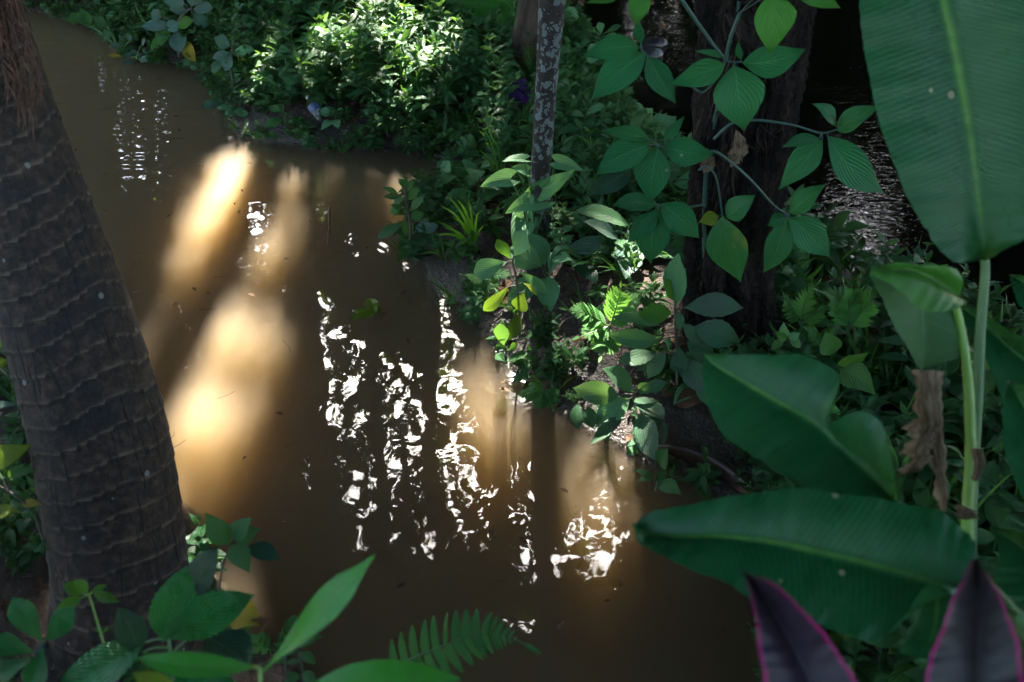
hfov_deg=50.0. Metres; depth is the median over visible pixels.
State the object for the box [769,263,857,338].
grass clump
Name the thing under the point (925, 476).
herb
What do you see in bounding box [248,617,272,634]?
dead leaf
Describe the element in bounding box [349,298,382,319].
floating sprig
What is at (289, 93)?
undergrowth
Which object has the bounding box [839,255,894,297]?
grass clump
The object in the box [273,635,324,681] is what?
weed
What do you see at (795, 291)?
grass clump
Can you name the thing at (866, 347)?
grass clump
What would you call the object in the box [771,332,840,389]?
herb
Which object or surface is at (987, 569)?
herb
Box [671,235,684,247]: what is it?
broadleaf weed
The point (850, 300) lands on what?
fern
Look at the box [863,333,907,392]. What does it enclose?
grass clump
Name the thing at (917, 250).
herb
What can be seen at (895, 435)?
herb
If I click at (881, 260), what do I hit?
herb
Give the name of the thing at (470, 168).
undergrowth
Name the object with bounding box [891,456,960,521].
herb
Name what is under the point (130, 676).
herb
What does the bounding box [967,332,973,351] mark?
broadleaf weed
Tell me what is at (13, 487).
herb
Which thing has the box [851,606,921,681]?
broadleaf weed
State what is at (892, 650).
broadleaf weed
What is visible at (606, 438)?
herb
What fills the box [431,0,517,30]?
shrub
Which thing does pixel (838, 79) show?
stream water
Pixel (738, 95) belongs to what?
climbing vine
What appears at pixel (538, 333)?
herb
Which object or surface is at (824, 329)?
grass clump
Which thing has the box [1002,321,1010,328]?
herb
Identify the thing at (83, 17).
plant
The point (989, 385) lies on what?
herb
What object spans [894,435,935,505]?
herb
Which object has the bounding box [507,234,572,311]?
broadleaf weed
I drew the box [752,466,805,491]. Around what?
herb
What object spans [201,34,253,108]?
broadleaf plant
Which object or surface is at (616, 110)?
shrublet
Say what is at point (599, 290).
broadleaf weed
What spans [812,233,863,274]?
herb
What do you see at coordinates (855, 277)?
grass clump
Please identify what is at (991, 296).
herb
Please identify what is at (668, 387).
fern
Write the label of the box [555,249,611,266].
broadleaf weed
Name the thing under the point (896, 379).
grass clump
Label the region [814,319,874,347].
broadleaf weed
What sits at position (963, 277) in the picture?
herb
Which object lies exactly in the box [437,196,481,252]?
grass tuft
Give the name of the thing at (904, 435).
grass clump
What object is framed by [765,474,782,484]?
fern
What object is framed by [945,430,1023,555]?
herb
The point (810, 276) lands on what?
grass clump
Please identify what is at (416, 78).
herb
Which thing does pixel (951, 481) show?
grass clump
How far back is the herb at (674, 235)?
3.94 m
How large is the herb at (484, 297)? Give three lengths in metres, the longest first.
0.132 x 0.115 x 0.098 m
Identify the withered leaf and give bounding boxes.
[700,130,748,173]
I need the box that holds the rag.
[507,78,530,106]
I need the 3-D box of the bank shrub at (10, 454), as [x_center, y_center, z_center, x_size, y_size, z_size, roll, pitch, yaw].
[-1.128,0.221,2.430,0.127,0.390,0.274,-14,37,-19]
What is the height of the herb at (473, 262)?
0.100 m
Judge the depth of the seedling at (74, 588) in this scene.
1.94 m
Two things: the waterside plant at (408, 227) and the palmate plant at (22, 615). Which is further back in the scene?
the waterside plant at (408, 227)
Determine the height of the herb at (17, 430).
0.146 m
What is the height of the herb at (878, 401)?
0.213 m
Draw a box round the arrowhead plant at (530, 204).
[480,154,582,245]
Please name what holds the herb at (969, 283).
on the ground
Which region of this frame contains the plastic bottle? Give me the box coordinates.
[306,95,323,119]
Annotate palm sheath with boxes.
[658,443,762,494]
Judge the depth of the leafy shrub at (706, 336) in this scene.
3.33 m
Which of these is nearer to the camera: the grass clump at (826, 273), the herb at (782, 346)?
the herb at (782, 346)
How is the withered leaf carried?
attached to the climbing vine
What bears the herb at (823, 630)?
on the ground
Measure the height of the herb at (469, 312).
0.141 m
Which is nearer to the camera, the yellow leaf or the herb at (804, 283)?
the yellow leaf
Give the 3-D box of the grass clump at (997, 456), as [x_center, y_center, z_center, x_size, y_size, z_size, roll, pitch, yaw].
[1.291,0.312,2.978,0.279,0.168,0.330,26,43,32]
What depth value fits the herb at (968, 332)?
3.36 m
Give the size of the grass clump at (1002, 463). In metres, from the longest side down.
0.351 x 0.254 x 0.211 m
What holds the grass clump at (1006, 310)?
on the ground
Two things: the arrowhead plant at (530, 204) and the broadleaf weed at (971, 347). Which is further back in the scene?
the arrowhead plant at (530, 204)
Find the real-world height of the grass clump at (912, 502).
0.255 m
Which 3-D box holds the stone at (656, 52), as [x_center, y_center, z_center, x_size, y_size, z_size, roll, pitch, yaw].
[0.735,-1.589,6.085,0.214,0.098,0.143,0,35,0]
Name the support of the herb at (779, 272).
on the ground
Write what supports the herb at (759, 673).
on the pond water
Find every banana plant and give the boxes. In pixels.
[631,353,1023,659]
[859,0,1023,548]
[914,274,1023,679]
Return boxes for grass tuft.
[422,231,452,262]
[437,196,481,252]
[479,130,506,172]
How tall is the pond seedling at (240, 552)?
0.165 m
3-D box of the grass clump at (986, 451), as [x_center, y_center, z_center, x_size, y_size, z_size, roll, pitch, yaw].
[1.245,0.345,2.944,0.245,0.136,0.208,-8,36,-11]
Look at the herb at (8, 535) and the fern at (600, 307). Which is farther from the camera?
the fern at (600, 307)
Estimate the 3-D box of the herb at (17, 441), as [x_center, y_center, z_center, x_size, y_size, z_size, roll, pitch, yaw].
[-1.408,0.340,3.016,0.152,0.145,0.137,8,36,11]
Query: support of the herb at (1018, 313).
on the ground
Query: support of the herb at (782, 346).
on the ground
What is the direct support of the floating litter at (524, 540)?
on the pond water
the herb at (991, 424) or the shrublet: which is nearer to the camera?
the herb at (991, 424)
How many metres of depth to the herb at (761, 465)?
3.08 m
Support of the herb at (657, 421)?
on the ground
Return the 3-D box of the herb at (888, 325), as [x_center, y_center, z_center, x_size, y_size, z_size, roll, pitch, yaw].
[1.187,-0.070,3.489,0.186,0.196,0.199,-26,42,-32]
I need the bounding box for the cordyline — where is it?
[740,559,1023,681]
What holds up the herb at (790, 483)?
on the ground
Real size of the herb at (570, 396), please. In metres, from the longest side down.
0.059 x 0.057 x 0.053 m
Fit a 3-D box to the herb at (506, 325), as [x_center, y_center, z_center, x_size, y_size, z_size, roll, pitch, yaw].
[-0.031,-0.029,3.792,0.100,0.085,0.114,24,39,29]
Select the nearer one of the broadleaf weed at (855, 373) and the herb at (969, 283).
the broadleaf weed at (855, 373)
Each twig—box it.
[327,205,330,243]
[559,316,574,326]
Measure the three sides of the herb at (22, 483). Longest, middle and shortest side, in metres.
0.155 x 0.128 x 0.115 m
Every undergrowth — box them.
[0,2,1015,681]
[24,0,692,252]
[24,0,1023,674]
[105,0,689,212]
[113,1,1023,675]
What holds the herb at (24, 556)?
on the ground
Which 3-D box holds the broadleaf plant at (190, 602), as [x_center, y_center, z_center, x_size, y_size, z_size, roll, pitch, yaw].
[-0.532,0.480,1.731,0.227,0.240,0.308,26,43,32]
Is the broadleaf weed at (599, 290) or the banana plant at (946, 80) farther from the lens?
the broadleaf weed at (599, 290)
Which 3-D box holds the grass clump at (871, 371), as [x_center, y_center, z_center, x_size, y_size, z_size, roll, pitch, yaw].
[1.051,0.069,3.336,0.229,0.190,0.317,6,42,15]
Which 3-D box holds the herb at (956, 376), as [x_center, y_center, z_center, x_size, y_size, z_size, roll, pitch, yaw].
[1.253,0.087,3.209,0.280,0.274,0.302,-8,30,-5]
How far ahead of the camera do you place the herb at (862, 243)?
3.96 m
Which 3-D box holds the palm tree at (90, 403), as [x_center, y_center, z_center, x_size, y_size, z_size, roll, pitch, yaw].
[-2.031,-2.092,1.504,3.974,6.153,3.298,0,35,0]
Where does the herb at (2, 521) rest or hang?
on the ground
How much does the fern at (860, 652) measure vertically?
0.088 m
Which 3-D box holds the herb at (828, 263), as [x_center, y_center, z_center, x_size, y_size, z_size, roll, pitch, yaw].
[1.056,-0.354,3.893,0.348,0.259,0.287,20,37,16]
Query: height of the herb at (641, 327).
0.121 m
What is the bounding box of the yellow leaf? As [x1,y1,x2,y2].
[229,600,259,629]
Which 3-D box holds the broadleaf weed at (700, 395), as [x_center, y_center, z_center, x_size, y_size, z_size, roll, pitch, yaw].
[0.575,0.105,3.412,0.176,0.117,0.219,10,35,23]
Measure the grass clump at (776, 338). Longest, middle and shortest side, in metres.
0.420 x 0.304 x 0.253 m
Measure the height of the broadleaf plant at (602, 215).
0.176 m
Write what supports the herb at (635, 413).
on the ground
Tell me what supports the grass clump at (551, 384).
on the ground
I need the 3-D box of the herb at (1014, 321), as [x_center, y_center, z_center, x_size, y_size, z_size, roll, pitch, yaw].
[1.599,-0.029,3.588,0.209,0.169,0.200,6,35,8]
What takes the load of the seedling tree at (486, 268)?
on the ground
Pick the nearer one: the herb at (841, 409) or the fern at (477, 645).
the fern at (477, 645)
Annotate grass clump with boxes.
[1,383,16,405]
[420,268,471,308]
[487,289,532,314]
[528,306,545,325]
[532,371,588,399]
[561,275,613,318]
[581,242,644,280]
[658,464,682,478]
[724,307,819,353]
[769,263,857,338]
[774,326,844,370]
[775,265,835,302]
[780,208,824,294]
[792,258,869,318]
[804,277,862,333]
[812,245,874,278]
[827,291,890,373]
[829,396,914,448]
[838,333,944,413]
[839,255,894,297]
[839,326,896,393]
[839,394,908,439]
[840,257,873,289]
[840,338,886,405]
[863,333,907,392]
[871,347,955,404]
[890,388,1010,504]
[896,444,1002,508]
[903,458,960,511]
[903,473,1011,550]
[906,491,958,504]
[914,483,1017,554]
[949,436,1001,466]
[951,444,1015,487]
[957,445,1020,499]
[977,290,1017,327]
[994,296,1019,333]
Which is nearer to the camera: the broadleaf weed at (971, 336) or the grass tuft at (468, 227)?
the broadleaf weed at (971, 336)
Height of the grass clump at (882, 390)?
0.209 m
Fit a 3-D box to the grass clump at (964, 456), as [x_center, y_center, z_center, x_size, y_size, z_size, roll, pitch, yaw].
[1.178,0.321,2.887,0.424,0.255,0.307,-12,37,-30]
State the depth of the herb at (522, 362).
3.63 m
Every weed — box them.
[27,533,49,553]
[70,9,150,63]
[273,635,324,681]
[493,323,526,368]
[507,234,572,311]
[513,364,548,387]
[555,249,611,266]
[584,284,609,301]
[609,244,615,251]
[625,429,639,455]
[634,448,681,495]
[670,352,708,406]
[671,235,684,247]
[771,322,874,393]
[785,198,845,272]
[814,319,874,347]
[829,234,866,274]
[843,305,907,354]
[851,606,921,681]
[887,623,900,653]
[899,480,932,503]
[957,494,1022,578]
[965,326,985,359]
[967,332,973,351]
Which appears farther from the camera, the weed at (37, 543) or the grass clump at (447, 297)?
the grass clump at (447, 297)
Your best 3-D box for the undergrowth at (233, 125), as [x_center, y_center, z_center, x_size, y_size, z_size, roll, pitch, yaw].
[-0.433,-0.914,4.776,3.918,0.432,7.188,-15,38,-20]
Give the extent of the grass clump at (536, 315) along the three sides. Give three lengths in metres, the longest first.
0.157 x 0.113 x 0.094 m
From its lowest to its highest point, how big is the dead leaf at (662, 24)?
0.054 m
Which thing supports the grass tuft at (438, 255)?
on the ground
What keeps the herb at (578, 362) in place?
on the ground
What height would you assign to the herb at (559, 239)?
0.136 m
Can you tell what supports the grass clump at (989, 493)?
on the ground
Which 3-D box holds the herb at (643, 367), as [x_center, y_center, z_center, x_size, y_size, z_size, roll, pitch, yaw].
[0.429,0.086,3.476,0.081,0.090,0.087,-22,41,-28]
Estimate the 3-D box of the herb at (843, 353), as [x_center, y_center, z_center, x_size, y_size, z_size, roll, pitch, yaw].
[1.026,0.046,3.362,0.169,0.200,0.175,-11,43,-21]
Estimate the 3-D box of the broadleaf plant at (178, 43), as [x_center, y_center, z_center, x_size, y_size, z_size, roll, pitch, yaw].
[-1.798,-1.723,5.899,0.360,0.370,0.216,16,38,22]
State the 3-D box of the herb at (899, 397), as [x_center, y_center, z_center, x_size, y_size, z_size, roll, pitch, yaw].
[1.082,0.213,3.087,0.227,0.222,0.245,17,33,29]
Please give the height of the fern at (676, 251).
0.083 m
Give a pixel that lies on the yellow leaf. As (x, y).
(249, 612)
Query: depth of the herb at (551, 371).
3.58 m
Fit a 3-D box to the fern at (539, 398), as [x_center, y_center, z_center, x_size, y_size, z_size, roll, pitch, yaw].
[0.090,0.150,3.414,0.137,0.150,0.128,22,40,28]
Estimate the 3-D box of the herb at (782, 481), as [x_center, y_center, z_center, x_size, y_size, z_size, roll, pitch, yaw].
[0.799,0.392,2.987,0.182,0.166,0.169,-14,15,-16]
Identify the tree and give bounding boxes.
[0,0,195,672]
[474,230,546,339]
[531,0,564,241]
[681,0,817,354]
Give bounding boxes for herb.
[0,367,14,400]
[0,395,26,457]
[0,457,33,492]
[0,463,36,499]
[0,475,41,536]
[0,493,37,553]
[0,494,36,525]
[0,525,45,577]
[5,436,24,468]
[120,652,157,681]
[186,512,226,570]
[405,69,433,114]
[457,291,483,324]
[459,270,482,302]
[465,282,497,315]
[466,254,494,273]
[485,318,512,343]
[511,343,540,373]
[519,303,560,352]
[538,350,570,388]
[539,333,575,369]
[546,218,574,248]
[563,341,589,372]
[565,389,580,401]
[587,22,620,39]
[588,222,632,257]
[596,424,611,441]
[607,230,643,273]
[622,271,671,307]
[631,406,646,422]
[632,295,665,330]
[636,327,671,357]
[636,363,660,376]
[645,414,660,426]
[654,342,683,394]
[655,448,682,471]
[670,232,684,250]
[678,444,723,500]
[719,332,780,354]
[728,323,813,354]
[733,446,748,459]
[733,466,772,494]
[746,456,778,481]
[750,660,763,681]
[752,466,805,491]
[771,330,813,354]
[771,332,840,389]
[773,262,818,321]
[773,469,798,489]
[774,249,810,290]
[781,184,803,222]
[784,476,804,489]
[786,198,850,286]
[791,266,862,318]
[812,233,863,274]
[816,623,864,656]
[818,624,836,633]
[829,410,894,445]
[830,403,855,420]
[832,327,874,390]
[833,357,893,410]
[834,366,891,417]
[839,321,897,373]
[850,237,906,275]
[856,365,915,437]
[859,229,936,316]
[859,244,926,276]
[863,284,898,336]
[876,345,961,397]
[878,335,959,375]
[879,398,914,439]
[880,377,964,483]
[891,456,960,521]
[892,621,916,664]
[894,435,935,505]
[900,351,990,384]
[909,390,964,448]
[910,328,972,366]
[922,249,947,265]
[941,357,1003,445]
[943,360,1003,452]
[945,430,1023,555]
[947,474,1023,555]
[955,268,971,303]
[958,291,994,319]
[959,263,979,291]
[961,280,1011,315]
[962,370,1006,461]
[977,551,998,575]
[977,556,994,565]
[981,390,1002,437]
[987,290,1021,322]
[991,311,1022,334]
[992,300,1023,321]
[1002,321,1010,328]
[1005,307,1018,324]
[1017,323,1023,336]
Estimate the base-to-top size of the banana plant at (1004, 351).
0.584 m
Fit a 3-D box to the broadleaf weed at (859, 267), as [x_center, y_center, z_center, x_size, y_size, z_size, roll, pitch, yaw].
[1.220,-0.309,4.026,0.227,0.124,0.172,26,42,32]
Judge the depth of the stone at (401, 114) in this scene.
5.16 m
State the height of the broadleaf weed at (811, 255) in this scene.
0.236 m
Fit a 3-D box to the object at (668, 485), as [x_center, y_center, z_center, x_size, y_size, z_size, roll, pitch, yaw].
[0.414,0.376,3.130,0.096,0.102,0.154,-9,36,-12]
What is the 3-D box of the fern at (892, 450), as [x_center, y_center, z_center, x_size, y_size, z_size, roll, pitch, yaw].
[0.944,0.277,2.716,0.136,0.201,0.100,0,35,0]
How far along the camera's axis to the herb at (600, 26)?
6.07 m
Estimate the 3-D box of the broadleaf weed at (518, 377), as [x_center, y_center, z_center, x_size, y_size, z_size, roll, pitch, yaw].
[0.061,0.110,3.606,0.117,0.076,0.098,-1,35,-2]
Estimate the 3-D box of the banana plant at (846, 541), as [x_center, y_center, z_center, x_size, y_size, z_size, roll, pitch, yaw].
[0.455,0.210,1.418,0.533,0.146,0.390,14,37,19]
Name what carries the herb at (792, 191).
on the ground
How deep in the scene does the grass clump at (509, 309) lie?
3.90 m
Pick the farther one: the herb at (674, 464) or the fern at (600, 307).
the fern at (600, 307)
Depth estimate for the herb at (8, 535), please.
2.79 m
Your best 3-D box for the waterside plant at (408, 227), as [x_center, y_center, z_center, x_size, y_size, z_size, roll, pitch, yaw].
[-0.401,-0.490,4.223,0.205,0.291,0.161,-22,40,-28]
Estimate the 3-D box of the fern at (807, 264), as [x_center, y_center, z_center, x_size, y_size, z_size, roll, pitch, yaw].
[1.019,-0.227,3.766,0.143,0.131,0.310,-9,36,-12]
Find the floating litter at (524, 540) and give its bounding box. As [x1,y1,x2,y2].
[56,64,727,631]
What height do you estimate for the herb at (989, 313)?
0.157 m
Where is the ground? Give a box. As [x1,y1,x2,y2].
[0,0,1019,681]
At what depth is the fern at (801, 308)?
3.35 m
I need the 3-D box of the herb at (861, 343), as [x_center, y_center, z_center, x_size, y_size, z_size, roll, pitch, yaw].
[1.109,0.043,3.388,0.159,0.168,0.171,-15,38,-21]
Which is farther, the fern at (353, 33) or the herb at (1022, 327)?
the fern at (353, 33)
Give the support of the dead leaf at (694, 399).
on the ground
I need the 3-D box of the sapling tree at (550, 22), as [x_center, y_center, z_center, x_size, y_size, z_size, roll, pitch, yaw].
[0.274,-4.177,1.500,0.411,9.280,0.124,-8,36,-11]
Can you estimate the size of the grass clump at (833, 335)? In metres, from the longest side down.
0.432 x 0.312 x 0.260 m
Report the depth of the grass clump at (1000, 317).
3.56 m
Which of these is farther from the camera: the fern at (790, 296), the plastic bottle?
the plastic bottle
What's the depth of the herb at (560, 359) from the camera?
3.60 m
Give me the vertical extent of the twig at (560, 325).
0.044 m
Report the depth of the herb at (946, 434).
3.04 m
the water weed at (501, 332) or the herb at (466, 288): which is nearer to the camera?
the water weed at (501, 332)
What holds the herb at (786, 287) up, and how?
on the ground
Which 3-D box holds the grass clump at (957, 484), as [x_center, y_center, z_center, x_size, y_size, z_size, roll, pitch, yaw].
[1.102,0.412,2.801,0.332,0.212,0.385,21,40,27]
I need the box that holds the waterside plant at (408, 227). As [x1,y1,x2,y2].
[377,178,438,260]
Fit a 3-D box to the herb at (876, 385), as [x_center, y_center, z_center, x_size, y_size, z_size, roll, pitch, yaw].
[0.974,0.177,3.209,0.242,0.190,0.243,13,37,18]
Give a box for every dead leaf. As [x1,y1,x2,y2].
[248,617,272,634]
[659,20,668,29]
[676,388,701,407]
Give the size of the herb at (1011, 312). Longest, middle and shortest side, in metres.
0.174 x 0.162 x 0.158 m
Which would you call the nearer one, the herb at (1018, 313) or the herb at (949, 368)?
the herb at (949, 368)
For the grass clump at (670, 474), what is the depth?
3.26 m
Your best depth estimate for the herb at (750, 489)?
3.08 m
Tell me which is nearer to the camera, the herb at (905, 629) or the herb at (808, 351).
the herb at (905, 629)
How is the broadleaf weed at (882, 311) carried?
on the ground
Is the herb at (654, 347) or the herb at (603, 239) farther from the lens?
the herb at (603, 239)
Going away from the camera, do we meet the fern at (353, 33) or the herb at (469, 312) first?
the herb at (469, 312)
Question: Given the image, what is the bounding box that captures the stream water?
[566,0,1023,314]
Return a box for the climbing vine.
[582,0,883,281]
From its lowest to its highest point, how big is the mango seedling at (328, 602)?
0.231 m
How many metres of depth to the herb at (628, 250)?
3.85 m
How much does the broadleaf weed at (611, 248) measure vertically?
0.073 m
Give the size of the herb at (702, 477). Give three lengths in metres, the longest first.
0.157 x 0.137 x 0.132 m
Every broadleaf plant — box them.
[60,547,254,681]
[140,0,212,61]
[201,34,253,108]
[569,204,680,283]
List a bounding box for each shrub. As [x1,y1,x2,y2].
[0,339,44,539]
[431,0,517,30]
[570,366,667,460]
[609,253,742,392]
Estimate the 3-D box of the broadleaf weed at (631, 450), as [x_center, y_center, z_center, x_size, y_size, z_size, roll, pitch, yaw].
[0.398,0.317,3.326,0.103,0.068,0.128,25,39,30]
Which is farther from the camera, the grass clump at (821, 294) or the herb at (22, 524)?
the grass clump at (821, 294)
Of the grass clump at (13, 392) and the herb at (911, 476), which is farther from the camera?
the grass clump at (13, 392)
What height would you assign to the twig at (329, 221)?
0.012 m
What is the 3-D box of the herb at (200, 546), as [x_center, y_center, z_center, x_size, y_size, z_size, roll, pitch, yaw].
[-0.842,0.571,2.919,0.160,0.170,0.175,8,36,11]
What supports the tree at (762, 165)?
on the ground
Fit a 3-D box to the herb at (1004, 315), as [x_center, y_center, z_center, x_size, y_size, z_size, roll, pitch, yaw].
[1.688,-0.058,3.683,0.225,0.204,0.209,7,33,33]
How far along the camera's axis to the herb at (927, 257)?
3.83 m
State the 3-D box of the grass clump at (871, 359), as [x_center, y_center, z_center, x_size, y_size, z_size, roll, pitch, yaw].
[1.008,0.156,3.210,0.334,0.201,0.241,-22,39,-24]
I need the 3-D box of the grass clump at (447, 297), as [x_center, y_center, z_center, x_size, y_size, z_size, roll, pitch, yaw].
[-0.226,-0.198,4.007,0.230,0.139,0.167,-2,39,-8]
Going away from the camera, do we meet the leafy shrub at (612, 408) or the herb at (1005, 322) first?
the leafy shrub at (612, 408)
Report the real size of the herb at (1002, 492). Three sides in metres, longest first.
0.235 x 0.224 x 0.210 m
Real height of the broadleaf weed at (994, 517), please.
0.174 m
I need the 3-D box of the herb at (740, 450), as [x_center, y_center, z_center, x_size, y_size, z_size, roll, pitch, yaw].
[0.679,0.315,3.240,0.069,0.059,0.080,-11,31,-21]
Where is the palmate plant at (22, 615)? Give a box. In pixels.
[0,598,74,681]
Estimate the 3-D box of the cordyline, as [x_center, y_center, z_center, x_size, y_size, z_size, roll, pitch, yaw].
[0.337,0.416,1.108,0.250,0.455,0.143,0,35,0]
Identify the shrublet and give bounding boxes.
[589,102,665,138]
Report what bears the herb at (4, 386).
on the ground
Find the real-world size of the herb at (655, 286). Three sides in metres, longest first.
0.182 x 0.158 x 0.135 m
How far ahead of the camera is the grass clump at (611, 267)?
3.81 m
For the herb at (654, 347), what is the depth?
3.54 m
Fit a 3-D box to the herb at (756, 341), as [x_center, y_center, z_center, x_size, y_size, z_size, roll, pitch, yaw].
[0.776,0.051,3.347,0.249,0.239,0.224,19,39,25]
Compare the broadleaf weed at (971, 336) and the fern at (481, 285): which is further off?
the fern at (481, 285)
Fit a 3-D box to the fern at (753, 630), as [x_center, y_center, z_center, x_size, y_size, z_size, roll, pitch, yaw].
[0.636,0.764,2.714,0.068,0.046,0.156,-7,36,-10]
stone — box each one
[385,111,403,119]
[637,46,662,59]
[643,37,666,47]
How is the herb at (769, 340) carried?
on the ground
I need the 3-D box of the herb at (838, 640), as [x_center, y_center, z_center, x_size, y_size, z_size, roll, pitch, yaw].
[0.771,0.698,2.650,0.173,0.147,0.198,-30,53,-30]
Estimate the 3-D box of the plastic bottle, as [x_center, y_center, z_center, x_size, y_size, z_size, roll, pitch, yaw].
[-0.932,-1.097,5.171,0.054,0.087,0.142,-18,39,-24]
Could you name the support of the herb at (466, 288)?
on the ground
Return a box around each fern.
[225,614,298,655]
[301,12,377,47]
[389,608,541,673]
[460,269,514,293]
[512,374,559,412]
[558,281,650,361]
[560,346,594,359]
[579,301,605,343]
[647,378,682,395]
[656,248,683,266]
[747,622,757,646]
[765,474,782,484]
[780,278,828,325]
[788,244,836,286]
[788,294,796,299]
[798,324,840,347]
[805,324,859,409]
[812,272,878,329]
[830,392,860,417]
[840,641,877,655]
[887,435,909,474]
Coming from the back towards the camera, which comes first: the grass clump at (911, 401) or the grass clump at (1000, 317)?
the grass clump at (1000, 317)
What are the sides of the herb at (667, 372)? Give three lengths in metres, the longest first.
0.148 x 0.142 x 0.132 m
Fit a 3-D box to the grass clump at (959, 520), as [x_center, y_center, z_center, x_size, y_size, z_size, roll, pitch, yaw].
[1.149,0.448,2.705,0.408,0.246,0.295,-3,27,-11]
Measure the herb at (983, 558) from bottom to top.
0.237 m
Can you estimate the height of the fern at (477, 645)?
0.130 m
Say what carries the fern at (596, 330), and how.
on the ground
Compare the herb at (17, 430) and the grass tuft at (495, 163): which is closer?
the herb at (17, 430)
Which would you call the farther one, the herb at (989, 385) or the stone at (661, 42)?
the stone at (661, 42)
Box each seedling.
[57,579,118,643]
[133,554,461,681]
[205,513,280,590]
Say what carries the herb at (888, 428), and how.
on the ground
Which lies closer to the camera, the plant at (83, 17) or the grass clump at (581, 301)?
the grass clump at (581, 301)
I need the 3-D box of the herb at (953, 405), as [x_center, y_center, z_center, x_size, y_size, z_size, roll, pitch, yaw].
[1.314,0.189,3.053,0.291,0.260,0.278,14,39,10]
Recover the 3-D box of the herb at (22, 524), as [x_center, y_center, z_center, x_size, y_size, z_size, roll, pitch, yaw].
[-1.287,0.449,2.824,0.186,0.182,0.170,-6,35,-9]

